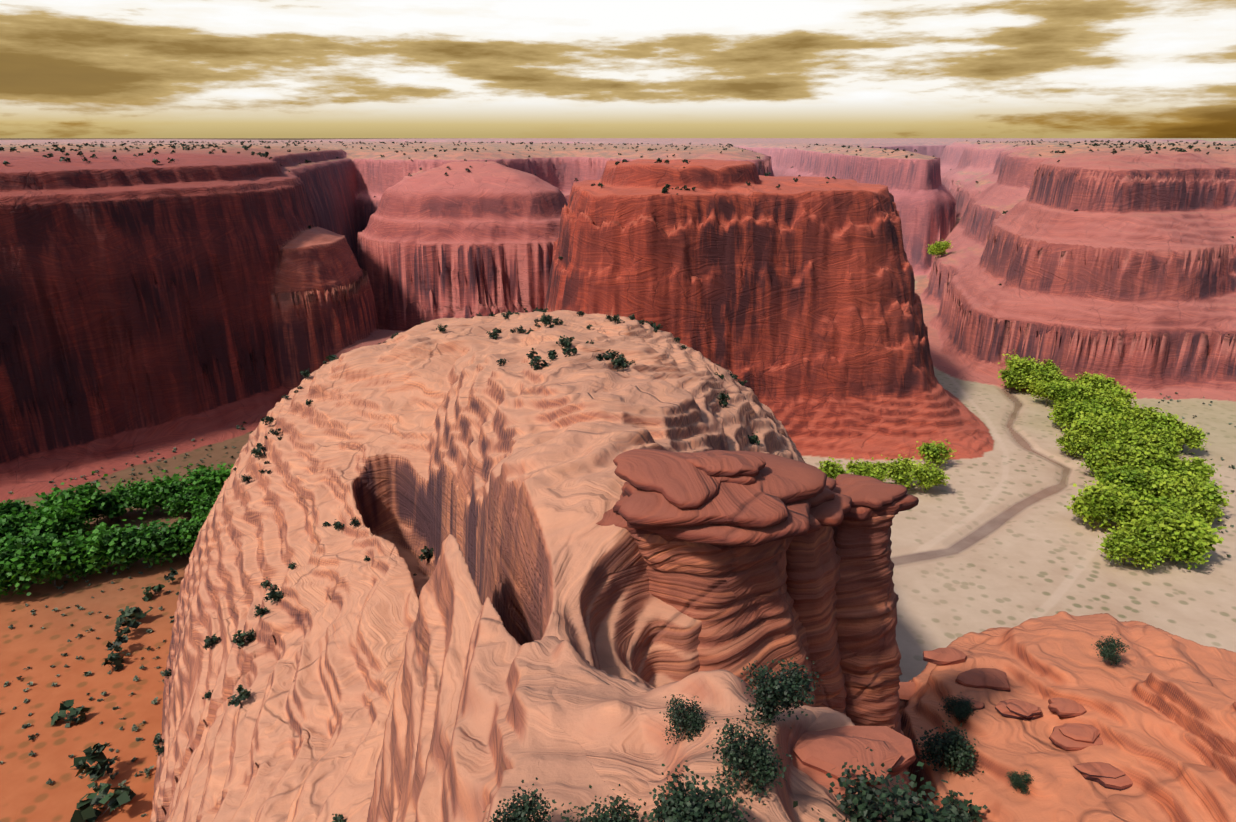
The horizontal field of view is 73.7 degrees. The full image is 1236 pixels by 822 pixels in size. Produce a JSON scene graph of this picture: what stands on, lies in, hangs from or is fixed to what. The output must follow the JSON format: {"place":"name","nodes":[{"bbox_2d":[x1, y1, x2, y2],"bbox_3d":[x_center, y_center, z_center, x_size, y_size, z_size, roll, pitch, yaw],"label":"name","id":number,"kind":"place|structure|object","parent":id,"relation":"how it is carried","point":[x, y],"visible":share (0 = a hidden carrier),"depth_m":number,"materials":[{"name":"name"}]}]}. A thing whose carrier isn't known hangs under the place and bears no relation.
{"place":"outdoors","nodes":[
{"label":"outdoors","id":0,"kind":"place"},
{"bbox_2d":[0,138,1235,821],"bbox_3d":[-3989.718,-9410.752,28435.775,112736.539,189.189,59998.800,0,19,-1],"label":"canyon terrain","id":1,"kind":"structure","parent":0,"point":[526,626],"depth_m":386.66,"materials":[{"name":"stone"}]},
{"bbox_2d":[0,460,235,595],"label":"trees","id":2,"kind":"object","parent":1,"relation":"on","point":[38,546],"visible":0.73,"depth_m":386.08,"materials":[{"name":"green plant"}]},
{"bbox_2d":[152,161,987,821],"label":"juniper shrubs","id":3,"kind":"object","parent":1,"relation":"on","point":[274,593],"visible":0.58,"depth_m":195.25,"materials":[{"name":"green plant"}]},
{"bbox_2d":[0,139,1235,821],"bbox_3d":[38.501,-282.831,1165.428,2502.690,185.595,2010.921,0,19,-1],"label":"juniper trees","id":4,"kind":"object","parent":1,"relation":"on","point":[102,793],"visible":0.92,"depth_m":328.37,"materials":[{"name":"green plant"}]},
{"bbox_2d":[0,392,1235,816],"bbox_3d":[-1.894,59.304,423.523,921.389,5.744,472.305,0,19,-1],"label":"shrubs","id":5,"kind":"object","parent":1,"relation":"on","point":[134,726],"visible":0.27,"depth_m":317.98,"materials":[{"name":"green plant"}]},
{"bbox_2d":[596,448,918,787],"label":"hoodoo rock","id":6,"kind":"object","parent":1,"relation":"on","point":[751,557],"visible":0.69,"depth_m":84.09,"materials":[{"name":"stone"}]},
{"bbox_2d":[483,634,1129,821],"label":"shrubs","id":7,"kind":"object","parent":1,"relation":"on","point":[678,806],"visible":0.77,"depth_m":39.67,"materials":[{"name":"green plant"}]},
{"bbox_2d":[792,648,1132,798],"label":"flat rocks","id":8,"kind":"object","parent":1,"relation":"on","point":[817,756],"visible":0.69,"depth_m":47.59,"materials":[{"name":"orange stone"}]},
{"bbox_2d":[818,239,1232,569],"bbox_3d":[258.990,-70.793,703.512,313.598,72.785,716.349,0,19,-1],"label":"trees","id":9,"kind":"object","parent":1,"relation":"on","point":[1151,494],"visible":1,"depth_m":461.75,"materials":[{"name":"green plant"}]},
{"bbox_2d":[0,0,1235,137],"label":"sky","id":10,"kind":"structure","parent":0,"point":[69,68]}
]}

